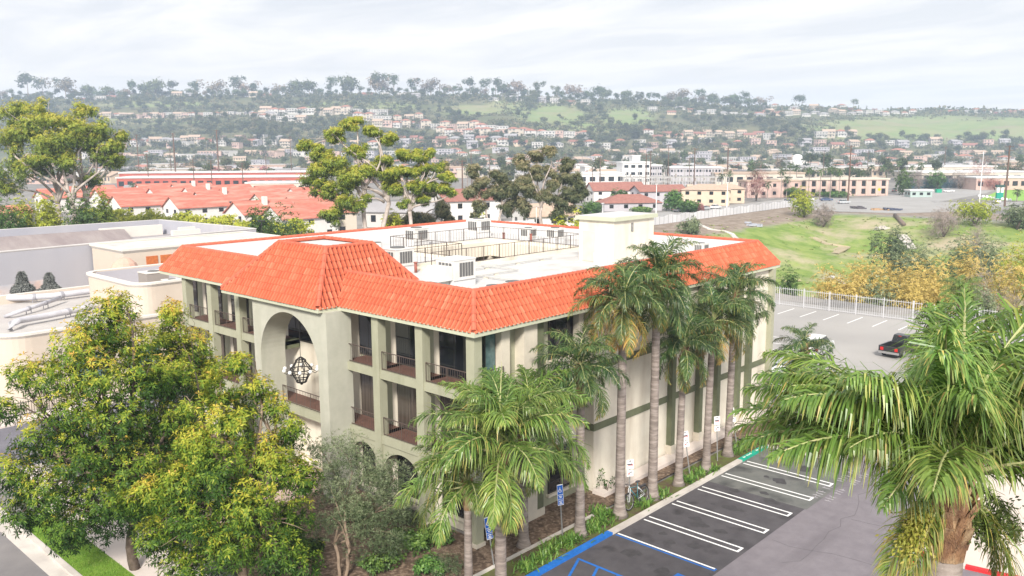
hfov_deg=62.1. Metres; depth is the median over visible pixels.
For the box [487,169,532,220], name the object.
gum tree
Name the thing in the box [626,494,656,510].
strap leaf plant
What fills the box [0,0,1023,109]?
sky
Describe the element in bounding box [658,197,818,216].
road
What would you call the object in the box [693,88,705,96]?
tree
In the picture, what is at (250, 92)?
hillside house
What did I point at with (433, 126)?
hillside house
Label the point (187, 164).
tree
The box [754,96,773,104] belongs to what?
tree
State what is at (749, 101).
tree
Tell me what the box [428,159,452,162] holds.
valley building
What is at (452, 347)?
window
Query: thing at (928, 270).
willow bush
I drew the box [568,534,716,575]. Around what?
bay markings
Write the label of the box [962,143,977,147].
hillside house
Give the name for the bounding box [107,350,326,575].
street tree
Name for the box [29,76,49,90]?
tree
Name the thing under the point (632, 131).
woodland
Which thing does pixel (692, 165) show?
valley building
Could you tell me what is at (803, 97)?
tree
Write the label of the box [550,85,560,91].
tree
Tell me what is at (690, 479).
strap leaf plant
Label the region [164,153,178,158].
valley building
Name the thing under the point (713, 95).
tree
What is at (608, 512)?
strap leaf plant
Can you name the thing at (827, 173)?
tree
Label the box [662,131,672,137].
hillside house
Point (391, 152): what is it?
valley building
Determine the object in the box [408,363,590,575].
queen palm
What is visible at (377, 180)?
valley building
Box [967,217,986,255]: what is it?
bush
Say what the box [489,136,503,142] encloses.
hillside house
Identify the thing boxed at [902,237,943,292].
bush
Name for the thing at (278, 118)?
hillside house
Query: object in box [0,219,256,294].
warehouse
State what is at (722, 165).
valley building
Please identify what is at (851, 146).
utility pole
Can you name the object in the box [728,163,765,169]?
valley building
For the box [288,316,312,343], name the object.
window
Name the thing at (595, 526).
strap leaf plant
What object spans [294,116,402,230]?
gum tree
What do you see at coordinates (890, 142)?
hillside house
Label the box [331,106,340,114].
hillside house
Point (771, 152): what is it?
valley building
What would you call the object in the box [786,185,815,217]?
bush
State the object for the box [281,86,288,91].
tree
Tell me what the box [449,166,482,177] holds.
valley building
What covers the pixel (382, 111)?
hillside house
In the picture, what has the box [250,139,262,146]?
hillside house
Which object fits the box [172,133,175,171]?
utility pole
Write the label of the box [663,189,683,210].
tree
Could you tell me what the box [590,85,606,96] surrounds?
tree
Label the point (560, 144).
hillside house
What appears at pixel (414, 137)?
hillside house
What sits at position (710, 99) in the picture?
tree
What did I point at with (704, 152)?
valley building
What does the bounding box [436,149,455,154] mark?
valley building
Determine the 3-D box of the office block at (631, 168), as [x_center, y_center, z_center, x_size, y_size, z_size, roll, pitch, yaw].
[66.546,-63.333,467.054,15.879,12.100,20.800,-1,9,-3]
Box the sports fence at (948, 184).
[907,178,957,188]
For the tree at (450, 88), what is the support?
on the hills
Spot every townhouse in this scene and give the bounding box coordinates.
[0,204,32,224]
[32,188,91,212]
[69,185,115,206]
[90,187,146,209]
[105,193,168,216]
[134,182,176,191]
[146,186,193,192]
[147,192,192,195]
[161,194,229,221]
[169,181,211,186]
[181,183,227,193]
[193,187,252,202]
[210,184,251,187]
[219,187,267,193]
[222,196,292,224]
[248,191,303,200]
[254,184,295,192]
[261,202,337,232]
[284,195,335,203]
[286,187,320,194]
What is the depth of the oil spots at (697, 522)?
44.55 m
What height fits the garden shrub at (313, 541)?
1.006 m
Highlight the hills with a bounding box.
[0,95,1023,166]
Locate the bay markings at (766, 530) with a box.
[618,461,833,568]
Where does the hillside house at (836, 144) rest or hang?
on the hills
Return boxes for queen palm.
[393,420,532,575]
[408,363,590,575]
[453,364,593,548]
[530,323,630,538]
[567,260,680,519]
[607,234,704,501]
[641,312,728,486]
[668,283,757,472]
[690,259,781,457]
[727,280,1023,575]
[772,322,834,439]
[936,274,982,317]
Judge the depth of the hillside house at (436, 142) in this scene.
1048.73 m
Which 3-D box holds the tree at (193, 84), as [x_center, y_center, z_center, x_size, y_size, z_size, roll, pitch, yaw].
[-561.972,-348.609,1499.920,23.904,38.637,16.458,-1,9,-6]
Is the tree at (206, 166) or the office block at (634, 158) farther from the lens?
the tree at (206, 166)
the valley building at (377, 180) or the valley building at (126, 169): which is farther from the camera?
the valley building at (126, 169)
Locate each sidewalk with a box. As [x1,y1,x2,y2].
[0,393,138,428]
[5,463,207,575]
[924,474,1023,575]
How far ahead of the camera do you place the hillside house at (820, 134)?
1104.69 m
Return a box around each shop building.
[509,221,534,222]
[957,176,1023,189]
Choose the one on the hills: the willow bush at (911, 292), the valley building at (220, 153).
the valley building at (220, 153)
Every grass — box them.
[663,216,1021,302]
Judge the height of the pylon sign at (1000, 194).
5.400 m
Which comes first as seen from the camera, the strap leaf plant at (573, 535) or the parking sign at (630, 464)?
the strap leaf plant at (573, 535)
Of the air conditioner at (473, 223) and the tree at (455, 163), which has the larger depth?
the tree at (455, 163)
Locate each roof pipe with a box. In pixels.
[3,296,62,317]
[6,288,89,302]
[7,303,98,330]
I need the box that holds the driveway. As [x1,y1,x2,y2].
[0,392,183,471]
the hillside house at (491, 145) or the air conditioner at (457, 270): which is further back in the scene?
the hillside house at (491, 145)
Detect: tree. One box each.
[0,96,130,224]
[0,285,201,570]
[14,71,33,95]
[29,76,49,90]
[31,170,59,182]
[39,76,76,96]
[46,91,54,97]
[52,77,72,88]
[79,82,96,95]
[80,166,94,175]
[91,90,103,94]
[98,84,115,94]
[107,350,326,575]
[120,88,134,94]
[127,79,136,95]
[137,82,150,92]
[137,295,227,543]
[143,152,157,163]
[144,77,165,91]
[163,91,171,96]
[166,79,178,90]
[176,162,190,167]
[187,80,198,89]
[196,79,227,93]
[200,163,215,170]
[225,75,246,89]
[231,89,239,94]
[234,81,261,91]
[249,82,257,90]
[269,83,284,93]
[280,155,289,163]
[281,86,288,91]
[285,87,297,93]
[287,77,305,91]
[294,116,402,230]
[300,79,318,93]
[300,162,310,167]
[303,428,414,575]
[324,75,341,86]
[336,75,359,91]
[366,74,395,90]
[370,71,383,89]
[376,80,391,91]
[381,72,398,85]
[381,147,458,224]
[386,160,455,225]
[406,78,420,91]
[412,77,441,90]
[439,84,461,92]
[445,157,467,165]
[451,85,457,93]
[460,163,498,217]
[461,76,475,93]
[478,78,492,87]
[480,88,488,93]
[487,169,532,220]
[493,77,501,94]
[498,158,507,167]
[499,81,511,92]
[504,150,515,159]
[507,79,530,91]
[511,145,562,223]
[518,87,528,94]
[532,81,545,90]
[547,157,590,223]
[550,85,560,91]
[555,90,566,96]
[564,84,586,94]
[581,90,594,98]
[587,92,595,97]
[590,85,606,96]
[598,91,608,97]
[620,88,632,97]
[633,94,646,99]
[661,91,677,100]
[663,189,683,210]
[672,88,692,98]
[680,149,690,160]
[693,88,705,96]
[693,95,706,104]
[696,157,705,163]
[705,91,718,101]
[706,96,716,103]
[718,173,725,184]
[719,96,733,103]
[726,171,732,182]
[727,93,741,105]
[739,98,754,104]
[740,90,752,99]
[744,162,769,200]
[747,159,754,170]
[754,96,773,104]
[755,162,770,168]
[763,181,771,198]
[775,157,791,167]
[777,168,786,198]
[783,176,791,197]
[787,162,794,176]
[792,94,802,104]
[792,164,801,177]
[797,94,805,102]
[801,151,819,166]
[805,167,814,190]
[816,168,825,198]
[819,152,834,166]
[824,164,838,175]
[827,167,834,197]
[836,168,844,197]
[843,158,860,164]
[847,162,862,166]
[850,99,858,104]
[867,165,875,176]
[878,165,886,177]
[878,166,896,173]
[894,167,917,194]
[896,160,901,181]
[909,170,928,188]
[925,157,938,164]
[925,169,947,188]
[944,148,955,157]
[944,169,970,188]
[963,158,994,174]
[964,155,981,160]
[977,155,994,164]
[990,158,1010,161]
[1009,164,1023,170]
[1012,188,1022,201]
[1015,154,1023,162]
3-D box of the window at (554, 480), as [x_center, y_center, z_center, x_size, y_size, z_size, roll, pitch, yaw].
[2.709,10.052,47.110,0.220,2.610,2.290,8,13,42]
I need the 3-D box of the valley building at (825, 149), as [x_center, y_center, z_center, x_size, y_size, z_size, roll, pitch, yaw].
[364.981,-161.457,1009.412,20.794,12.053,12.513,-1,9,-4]
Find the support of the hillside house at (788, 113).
on the hills
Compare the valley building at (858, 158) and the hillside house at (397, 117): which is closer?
the valley building at (858, 158)
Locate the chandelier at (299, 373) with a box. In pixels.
[282,320,317,384]
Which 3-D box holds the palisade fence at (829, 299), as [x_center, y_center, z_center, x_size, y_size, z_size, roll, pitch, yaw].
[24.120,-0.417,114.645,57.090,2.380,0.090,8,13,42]
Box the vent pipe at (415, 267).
[413,262,417,272]
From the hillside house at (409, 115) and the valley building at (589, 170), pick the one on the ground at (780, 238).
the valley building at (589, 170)
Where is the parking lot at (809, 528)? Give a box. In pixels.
[713,359,1021,575]
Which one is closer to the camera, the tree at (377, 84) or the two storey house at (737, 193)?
the two storey house at (737, 193)
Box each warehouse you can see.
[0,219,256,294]
[559,164,587,167]
[571,171,625,184]
[579,166,606,171]
[711,171,805,184]
[879,164,997,177]
[894,170,1023,181]
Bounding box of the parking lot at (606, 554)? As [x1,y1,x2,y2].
[540,481,803,575]
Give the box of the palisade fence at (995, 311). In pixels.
[912,301,1021,328]
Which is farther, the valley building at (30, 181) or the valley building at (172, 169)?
the valley building at (172, 169)
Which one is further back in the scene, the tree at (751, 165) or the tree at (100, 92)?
the tree at (100, 92)
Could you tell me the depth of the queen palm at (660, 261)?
45.53 m
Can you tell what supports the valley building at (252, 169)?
on the ground at (780, 238)
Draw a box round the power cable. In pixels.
[918,175,997,175]
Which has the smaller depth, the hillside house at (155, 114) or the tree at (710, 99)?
the hillside house at (155, 114)
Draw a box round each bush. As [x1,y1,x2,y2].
[0,190,33,228]
[7,193,64,228]
[30,192,68,226]
[60,186,102,224]
[91,187,116,222]
[244,197,302,235]
[381,208,402,226]
[553,205,582,226]
[574,201,596,222]
[587,201,601,212]
[609,188,626,196]
[629,206,653,212]
[673,199,700,211]
[675,215,702,234]
[696,202,704,210]
[776,260,804,295]
[783,187,802,197]
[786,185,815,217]
[802,263,865,298]
[810,278,873,303]
[811,190,853,197]
[812,202,838,227]
[829,258,891,304]
[844,249,885,303]
[858,270,909,306]
[863,242,920,306]
[866,219,916,268]
[886,242,917,294]
[888,252,944,306]
[888,273,937,309]
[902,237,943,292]
[903,253,956,301]
[920,269,967,313]
[923,204,970,238]
[934,236,999,310]
[939,226,980,285]
[948,196,1001,225]
[965,254,1021,312]
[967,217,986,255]
[969,231,1012,291]
[974,284,1001,318]
[977,283,1023,317]
[979,177,1010,189]
[983,249,1023,312]
[994,232,1023,298]
[998,201,1023,229]
[1004,306,1023,329]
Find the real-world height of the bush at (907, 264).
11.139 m
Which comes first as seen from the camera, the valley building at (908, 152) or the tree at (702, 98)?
the valley building at (908, 152)
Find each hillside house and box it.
[96,96,106,99]
[101,112,112,117]
[130,139,143,146]
[143,113,150,117]
[148,137,161,146]
[150,112,158,117]
[159,137,168,141]
[166,138,179,141]
[171,91,182,95]
[173,112,180,118]
[180,135,187,140]
[181,112,188,117]
[181,141,194,147]
[188,135,200,142]
[196,137,209,145]
[203,112,212,115]
[215,140,227,145]
[225,111,235,114]
[231,142,242,148]
[248,91,257,96]
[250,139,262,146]
[253,134,267,139]
[259,106,271,110]
[259,113,270,120]
[263,139,277,146]
[269,108,278,112]
[276,116,287,121]
[279,108,285,114]
[279,139,294,147]
[285,115,295,120]
[286,108,296,113]
[295,115,307,122]
[296,107,306,114]
[305,108,315,114]
[323,108,334,115]
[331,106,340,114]
[340,105,352,114]
[351,112,362,116]
[363,112,374,121]
[367,140,377,147]
[370,109,378,114]
[372,119,383,126]
[373,116,383,118]
[379,109,387,114]
[383,120,392,127]
[384,116,392,119]
[393,115,401,120]
[393,121,401,127]
[397,138,411,146]
[400,119,411,127]
[404,114,414,118]
[408,135,418,140]
[411,121,419,128]
[414,112,422,119]
[420,119,430,128]
[430,124,439,128]
[432,139,441,146]
[435,136,448,138]
[436,126,446,135]
[440,120,451,127]
[444,128,453,135]
[446,140,459,145]
[448,136,461,139]
[454,128,464,135]
[457,121,468,128]
[462,134,474,141]
[463,128,472,133]
[465,140,477,148]
[469,120,480,128]
[473,127,479,135]
[475,123,486,127]
[475,136,487,140]
[480,127,492,135]
[482,143,496,148]
[485,125,497,130]
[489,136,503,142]
[497,126,508,129]
[497,138,508,145]
[504,134,516,140]
[507,127,518,135]
[513,140,527,146]
[519,127,529,135]
[524,129,536,136]
[531,142,542,147]
[536,129,545,135]
[537,96,548,102]
[541,131,554,137]
[546,142,563,147]
[550,98,558,102]
[553,130,563,137]
[564,131,574,137]
[567,140,579,144]
[579,130,589,138]
[581,99,590,104]
[583,140,594,146]
[599,143,611,149]
[642,128,653,134]
[647,107,656,111]
[647,142,657,148]
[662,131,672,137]
[663,139,676,147]
[667,111,675,114]
[679,137,692,144]
[682,130,693,136]
[693,110,704,114]
[693,132,705,137]
[703,130,714,137]
[707,109,716,113]
[714,130,722,135]
[714,143,728,147]
[722,131,734,138]
[736,130,746,135]
[743,133,756,138]
[749,138,760,144]
[753,131,764,135]
[763,133,774,139]
[765,140,776,145]
[773,131,786,136]
[780,143,794,147]
[782,111,792,115]
[791,109,800,114]
[798,138,811,146]
[801,113,810,116]
[809,104,818,109]
[813,131,827,138]
[814,139,826,146]
[817,112,828,115]
[822,129,835,137]
[828,108,837,113]
[828,142,845,148]
[835,129,846,136]
[836,109,845,114]
[846,140,859,146]
[847,129,857,136]
[863,110,873,114]
[864,139,875,144]
[880,111,889,115]
[885,140,894,145]
[890,110,899,113]
[895,140,909,147]
[908,109,916,113]
[911,141,928,146]
[928,137,942,145]
[947,139,963,145]
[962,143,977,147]
[982,139,993,144]
[998,138,1010,142]
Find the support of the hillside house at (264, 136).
on the hills
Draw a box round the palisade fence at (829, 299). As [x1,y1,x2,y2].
[775,286,913,320]
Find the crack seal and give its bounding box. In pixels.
[772,474,888,574]
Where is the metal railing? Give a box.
[0,394,78,416]
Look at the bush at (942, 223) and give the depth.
213.01 m
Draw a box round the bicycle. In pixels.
[625,480,648,510]
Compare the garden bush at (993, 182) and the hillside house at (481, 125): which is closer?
the garden bush at (993, 182)
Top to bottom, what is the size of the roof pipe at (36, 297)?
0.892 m
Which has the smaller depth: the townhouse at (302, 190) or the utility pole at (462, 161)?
the townhouse at (302, 190)
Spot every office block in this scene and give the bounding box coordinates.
[616,161,651,184]
[628,155,640,161]
[651,164,662,182]
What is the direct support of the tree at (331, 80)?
on the hills
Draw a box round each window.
[73,352,108,386]
[131,347,158,377]
[146,255,157,264]
[160,254,171,262]
[192,280,198,311]
[205,283,222,317]
[208,330,225,367]
[231,295,249,324]
[233,337,252,376]
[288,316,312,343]
[359,315,371,355]
[361,373,373,417]
[363,442,375,485]
[371,215,375,221]
[395,322,415,367]
[395,455,418,503]
[397,383,416,431]
[439,331,465,380]
[439,472,463,522]
[440,396,466,441]
[482,333,495,384]
[483,472,515,527]
[546,315,572,361]
[546,443,574,497]
[547,383,572,426]
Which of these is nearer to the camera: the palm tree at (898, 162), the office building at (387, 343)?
the office building at (387, 343)
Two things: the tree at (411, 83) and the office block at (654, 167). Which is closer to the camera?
the office block at (654, 167)
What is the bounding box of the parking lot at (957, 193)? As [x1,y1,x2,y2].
[896,188,993,201]
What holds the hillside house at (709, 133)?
on the hills
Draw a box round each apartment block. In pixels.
[669,166,721,185]
[738,179,802,197]
[766,177,889,195]
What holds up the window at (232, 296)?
in the office building at (387, 343)
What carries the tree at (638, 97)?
on the hills
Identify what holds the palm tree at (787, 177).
on the ground at (780, 238)
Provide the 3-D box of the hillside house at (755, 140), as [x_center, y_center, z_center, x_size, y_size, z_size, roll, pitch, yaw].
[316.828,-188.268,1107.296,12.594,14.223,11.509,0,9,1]
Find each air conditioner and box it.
[137,269,168,281]
[382,246,414,270]
[403,226,428,246]
[422,255,475,286]
[466,217,491,237]
[519,227,537,240]
[545,227,564,241]
[693,242,708,249]
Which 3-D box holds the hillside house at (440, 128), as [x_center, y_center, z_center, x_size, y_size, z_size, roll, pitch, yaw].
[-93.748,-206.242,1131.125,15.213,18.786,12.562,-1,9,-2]
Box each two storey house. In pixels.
[585,182,642,202]
[628,184,684,205]
[681,184,730,205]
[720,183,745,202]
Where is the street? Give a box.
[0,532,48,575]
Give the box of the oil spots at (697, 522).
[620,463,812,574]
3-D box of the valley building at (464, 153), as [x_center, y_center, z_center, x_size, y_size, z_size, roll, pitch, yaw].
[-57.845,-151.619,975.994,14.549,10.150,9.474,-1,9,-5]
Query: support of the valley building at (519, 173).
on the ground at (780, 238)
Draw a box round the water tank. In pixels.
[792,154,801,164]
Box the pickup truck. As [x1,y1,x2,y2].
[878,333,922,357]
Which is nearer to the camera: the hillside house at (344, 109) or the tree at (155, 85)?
the hillside house at (344, 109)
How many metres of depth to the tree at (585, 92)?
1512.62 m
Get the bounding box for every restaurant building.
[0,285,185,412]
[86,263,182,317]
[89,231,280,269]
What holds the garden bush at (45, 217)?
on the ground at (780, 238)
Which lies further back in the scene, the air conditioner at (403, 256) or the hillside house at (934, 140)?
the hillside house at (934, 140)
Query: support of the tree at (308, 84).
on the hills
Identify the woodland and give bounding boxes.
[0,86,1023,184]
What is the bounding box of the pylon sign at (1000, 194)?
[995,185,1004,198]
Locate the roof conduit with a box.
[472,257,551,288]
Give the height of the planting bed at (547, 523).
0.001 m
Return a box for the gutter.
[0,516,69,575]
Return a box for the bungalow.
[596,194,662,210]
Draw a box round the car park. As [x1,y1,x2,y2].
[771,300,1023,418]
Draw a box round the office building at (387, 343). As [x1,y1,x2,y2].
[159,211,780,548]
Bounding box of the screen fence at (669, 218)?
[654,200,795,224]
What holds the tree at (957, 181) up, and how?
on the ground at (780, 238)
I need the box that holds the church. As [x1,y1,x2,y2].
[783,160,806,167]
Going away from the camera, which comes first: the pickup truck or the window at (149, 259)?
the pickup truck
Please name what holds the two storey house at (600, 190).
on the ground at (780, 238)
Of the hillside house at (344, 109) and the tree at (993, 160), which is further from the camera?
the hillside house at (344, 109)
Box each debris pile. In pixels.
[744,222,762,226]
[850,206,866,208]
[875,225,889,229]
[883,207,902,210]
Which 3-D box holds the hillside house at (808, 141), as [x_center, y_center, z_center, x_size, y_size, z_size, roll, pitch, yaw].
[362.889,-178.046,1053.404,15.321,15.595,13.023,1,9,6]
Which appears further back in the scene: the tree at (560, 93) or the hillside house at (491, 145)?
the tree at (560, 93)
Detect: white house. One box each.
[294,200,358,230]
[359,202,440,226]
[512,202,579,225]
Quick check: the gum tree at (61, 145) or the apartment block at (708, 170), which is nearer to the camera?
the gum tree at (61, 145)
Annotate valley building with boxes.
[26,174,72,183]
[78,153,88,158]
[83,168,133,171]
[98,171,120,182]
[141,163,183,166]
[148,150,168,155]
[155,167,213,170]
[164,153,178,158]
[175,154,193,159]
[185,166,231,170]
[195,153,215,159]
[197,151,221,156]
[222,150,237,155]
[232,168,259,170]
[233,156,246,160]
[245,150,256,153]
[249,165,286,167]
[251,159,269,163]
[259,151,279,155]
[266,152,284,157]
[271,168,335,178]
[284,149,302,153]
[293,152,309,156]
[362,177,379,182]
[366,151,377,157]
[382,151,394,155]
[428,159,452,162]
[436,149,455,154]
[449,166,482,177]
[456,152,467,155]
[456,168,499,177]
[469,150,480,153]
[478,155,488,158]
[487,165,531,167]
[492,147,508,152]
[509,172,527,180]
[551,163,589,172]
[572,156,591,162]
[588,169,615,171]
[612,156,628,160]
[629,150,645,152]
[639,148,652,152]
[663,150,683,152]
[664,165,711,166]
[690,154,711,160]
[695,151,712,153]
[706,161,743,163]
[712,164,730,167]
[715,157,737,160]
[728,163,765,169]
[738,156,755,160]
[742,165,776,169]
[748,155,762,160]
[758,168,820,177]
[769,151,781,155]
[772,154,791,159]
[792,165,848,166]
[800,166,867,176]
[809,147,829,152]
[840,153,856,156]
[841,157,864,160]
[852,149,874,155]
[866,167,885,176]
[875,161,922,164]
[898,151,912,154]
[903,156,927,160]
[908,163,958,164]
[925,154,946,159]
[935,151,955,153]
[940,161,988,164]
[954,154,973,158]
[960,150,971,153]
[963,168,1004,169]
[972,150,986,154]
[979,159,1018,161]
[991,150,1003,153]
[992,162,1023,166]
[997,155,1011,158]
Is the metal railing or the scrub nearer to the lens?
the metal railing
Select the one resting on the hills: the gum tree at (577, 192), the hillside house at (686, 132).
the hillside house at (686, 132)
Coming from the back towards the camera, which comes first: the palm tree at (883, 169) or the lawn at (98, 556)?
the palm tree at (883, 169)
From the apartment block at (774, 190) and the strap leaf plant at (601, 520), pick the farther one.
the apartment block at (774, 190)
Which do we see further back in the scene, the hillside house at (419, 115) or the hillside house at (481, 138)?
the hillside house at (419, 115)
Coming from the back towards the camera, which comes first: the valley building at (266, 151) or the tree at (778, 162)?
the valley building at (266, 151)
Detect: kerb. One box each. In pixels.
[0,507,81,575]
[526,445,847,575]
[923,551,1017,575]
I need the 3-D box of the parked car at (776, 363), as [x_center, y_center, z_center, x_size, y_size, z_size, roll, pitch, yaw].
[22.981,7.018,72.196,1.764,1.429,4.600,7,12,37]
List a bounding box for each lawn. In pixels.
[18,511,134,575]
[980,190,1023,200]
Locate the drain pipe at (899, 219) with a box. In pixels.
[893,213,905,225]
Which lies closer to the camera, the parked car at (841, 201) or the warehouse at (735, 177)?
the parked car at (841, 201)
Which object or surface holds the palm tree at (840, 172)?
on the ground at (780, 238)
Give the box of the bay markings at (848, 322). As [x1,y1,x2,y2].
[773,309,1022,349]
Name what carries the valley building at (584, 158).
on the hills
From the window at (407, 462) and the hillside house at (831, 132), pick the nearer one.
the window at (407, 462)
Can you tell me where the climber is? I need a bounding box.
[596,468,614,490]
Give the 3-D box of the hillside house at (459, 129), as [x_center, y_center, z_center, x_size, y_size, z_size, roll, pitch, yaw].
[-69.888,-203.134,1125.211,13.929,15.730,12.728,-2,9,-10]
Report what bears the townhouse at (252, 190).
on the ground at (780, 238)
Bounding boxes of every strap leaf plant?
[511,554,538,574]
[523,547,559,566]
[536,538,570,556]
[549,533,578,550]
[562,530,594,547]
[573,519,603,534]
[585,502,606,516]
[586,509,615,529]
[598,506,618,520]
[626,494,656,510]
[658,485,677,499]
[683,471,698,483]
[685,464,716,477]
[700,463,721,472]
[732,444,747,455]
[733,437,751,448]
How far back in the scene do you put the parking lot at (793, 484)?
50.22 m
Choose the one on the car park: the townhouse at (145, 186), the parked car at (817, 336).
the parked car at (817, 336)
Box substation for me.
[621,168,728,186]
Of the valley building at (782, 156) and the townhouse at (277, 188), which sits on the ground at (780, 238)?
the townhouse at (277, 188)
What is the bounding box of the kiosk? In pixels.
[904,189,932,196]
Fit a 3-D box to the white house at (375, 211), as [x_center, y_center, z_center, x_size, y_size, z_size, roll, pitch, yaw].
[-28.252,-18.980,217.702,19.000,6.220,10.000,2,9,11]
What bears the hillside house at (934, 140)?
on the hills
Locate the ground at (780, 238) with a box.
[0,174,1023,575]
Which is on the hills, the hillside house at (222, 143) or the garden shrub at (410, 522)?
the hillside house at (222, 143)
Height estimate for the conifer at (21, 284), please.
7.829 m
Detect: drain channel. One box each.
[699,223,737,237]
[898,234,915,248]
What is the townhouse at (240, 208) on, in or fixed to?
on the ground at (780, 238)
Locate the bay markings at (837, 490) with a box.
[811,472,867,501]
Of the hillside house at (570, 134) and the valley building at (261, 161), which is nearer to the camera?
the valley building at (261, 161)
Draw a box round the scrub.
[0,91,1023,166]
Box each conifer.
[8,271,35,293]
[36,272,61,290]
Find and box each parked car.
[710,204,720,208]
[771,365,785,397]
[772,359,800,370]
[807,334,834,354]
[819,197,832,200]
[837,199,850,203]
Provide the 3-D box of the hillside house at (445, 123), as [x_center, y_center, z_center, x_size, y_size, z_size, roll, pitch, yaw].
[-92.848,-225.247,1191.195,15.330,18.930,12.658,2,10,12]
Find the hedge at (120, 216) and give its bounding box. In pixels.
[68,207,314,235]
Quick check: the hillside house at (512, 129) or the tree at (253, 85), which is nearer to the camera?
the hillside house at (512, 129)
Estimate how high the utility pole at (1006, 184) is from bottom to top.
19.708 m
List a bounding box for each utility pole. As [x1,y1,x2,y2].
[136,134,139,171]
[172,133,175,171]
[215,130,219,170]
[458,160,465,188]
[648,151,650,184]
[666,145,671,183]
[693,151,694,184]
[727,148,730,171]
[847,145,854,200]
[1003,145,1013,205]
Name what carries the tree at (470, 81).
on the hills
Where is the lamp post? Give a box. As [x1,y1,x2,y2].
[979,152,983,201]
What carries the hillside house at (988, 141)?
on the hills
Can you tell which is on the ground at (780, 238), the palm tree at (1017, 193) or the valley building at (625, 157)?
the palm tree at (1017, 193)
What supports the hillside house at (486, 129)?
on the hills
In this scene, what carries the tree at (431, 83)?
on the hills
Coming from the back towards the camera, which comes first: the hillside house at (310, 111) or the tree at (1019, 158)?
the hillside house at (310, 111)
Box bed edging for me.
[473,507,606,575]
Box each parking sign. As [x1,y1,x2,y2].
[484,517,493,564]
[557,484,563,534]
[626,459,633,496]
[684,431,689,473]
[714,416,719,460]
[733,407,737,446]
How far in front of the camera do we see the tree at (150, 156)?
761.30 m
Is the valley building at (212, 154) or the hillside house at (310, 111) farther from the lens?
the hillside house at (310, 111)
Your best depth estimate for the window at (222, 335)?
60.08 m
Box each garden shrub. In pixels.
[288,534,325,553]
[342,501,368,524]
[356,547,406,575]
[367,499,417,524]
[388,526,418,543]
[394,507,431,527]
[401,525,437,556]
[412,550,446,575]
[427,523,455,545]
[430,550,463,575]
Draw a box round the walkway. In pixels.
[128,462,322,543]
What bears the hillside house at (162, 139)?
on the hills
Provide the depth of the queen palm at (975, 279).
92.93 m
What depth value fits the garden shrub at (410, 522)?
44.20 m
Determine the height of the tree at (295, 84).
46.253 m
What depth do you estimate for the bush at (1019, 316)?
91.14 m
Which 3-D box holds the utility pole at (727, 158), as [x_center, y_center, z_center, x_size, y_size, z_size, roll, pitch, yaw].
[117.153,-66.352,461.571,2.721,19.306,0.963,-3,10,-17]
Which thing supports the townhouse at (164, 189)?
on the ground at (780, 238)
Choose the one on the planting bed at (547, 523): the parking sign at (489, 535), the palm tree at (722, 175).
the parking sign at (489, 535)
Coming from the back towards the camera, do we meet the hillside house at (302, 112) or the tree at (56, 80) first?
the tree at (56, 80)
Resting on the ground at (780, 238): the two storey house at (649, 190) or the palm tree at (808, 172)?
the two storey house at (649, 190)
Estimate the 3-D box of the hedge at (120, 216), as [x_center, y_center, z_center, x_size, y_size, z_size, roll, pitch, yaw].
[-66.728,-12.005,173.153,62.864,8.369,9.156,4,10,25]
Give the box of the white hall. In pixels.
[429,188,500,221]
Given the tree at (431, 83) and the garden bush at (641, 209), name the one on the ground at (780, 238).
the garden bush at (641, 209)
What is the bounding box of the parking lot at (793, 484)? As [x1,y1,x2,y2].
[710,448,860,509]
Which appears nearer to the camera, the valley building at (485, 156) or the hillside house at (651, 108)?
the valley building at (485, 156)
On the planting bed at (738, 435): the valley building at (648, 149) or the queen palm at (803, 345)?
the queen palm at (803, 345)
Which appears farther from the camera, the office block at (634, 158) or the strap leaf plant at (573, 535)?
the office block at (634, 158)
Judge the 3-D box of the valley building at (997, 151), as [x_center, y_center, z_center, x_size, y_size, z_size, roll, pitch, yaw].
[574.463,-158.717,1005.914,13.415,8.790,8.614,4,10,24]
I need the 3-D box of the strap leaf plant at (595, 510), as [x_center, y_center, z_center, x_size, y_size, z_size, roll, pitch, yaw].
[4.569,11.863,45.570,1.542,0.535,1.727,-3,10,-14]
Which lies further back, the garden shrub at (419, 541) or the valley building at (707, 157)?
the valley building at (707, 157)
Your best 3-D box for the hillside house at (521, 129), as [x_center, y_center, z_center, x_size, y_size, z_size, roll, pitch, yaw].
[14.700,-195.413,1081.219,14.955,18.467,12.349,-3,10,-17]
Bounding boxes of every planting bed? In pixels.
[49,419,463,575]
[392,437,737,575]
[481,440,760,575]
[732,412,844,452]
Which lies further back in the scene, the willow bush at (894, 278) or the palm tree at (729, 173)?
the palm tree at (729, 173)
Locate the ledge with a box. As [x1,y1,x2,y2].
[592,406,775,496]
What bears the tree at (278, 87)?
on the hills
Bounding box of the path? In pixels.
[809,237,849,253]
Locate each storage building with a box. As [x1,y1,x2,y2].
[115,175,306,187]
[118,170,308,176]
[244,180,328,186]
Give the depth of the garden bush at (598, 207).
257.01 m
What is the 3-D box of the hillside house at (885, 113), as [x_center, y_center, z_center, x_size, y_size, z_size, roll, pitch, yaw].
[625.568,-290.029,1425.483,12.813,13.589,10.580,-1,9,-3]
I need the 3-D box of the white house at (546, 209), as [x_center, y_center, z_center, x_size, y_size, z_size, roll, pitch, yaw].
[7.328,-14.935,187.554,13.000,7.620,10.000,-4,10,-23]
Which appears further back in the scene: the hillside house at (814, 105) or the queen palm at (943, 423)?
the hillside house at (814, 105)
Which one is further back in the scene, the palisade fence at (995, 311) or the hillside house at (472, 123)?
the hillside house at (472, 123)

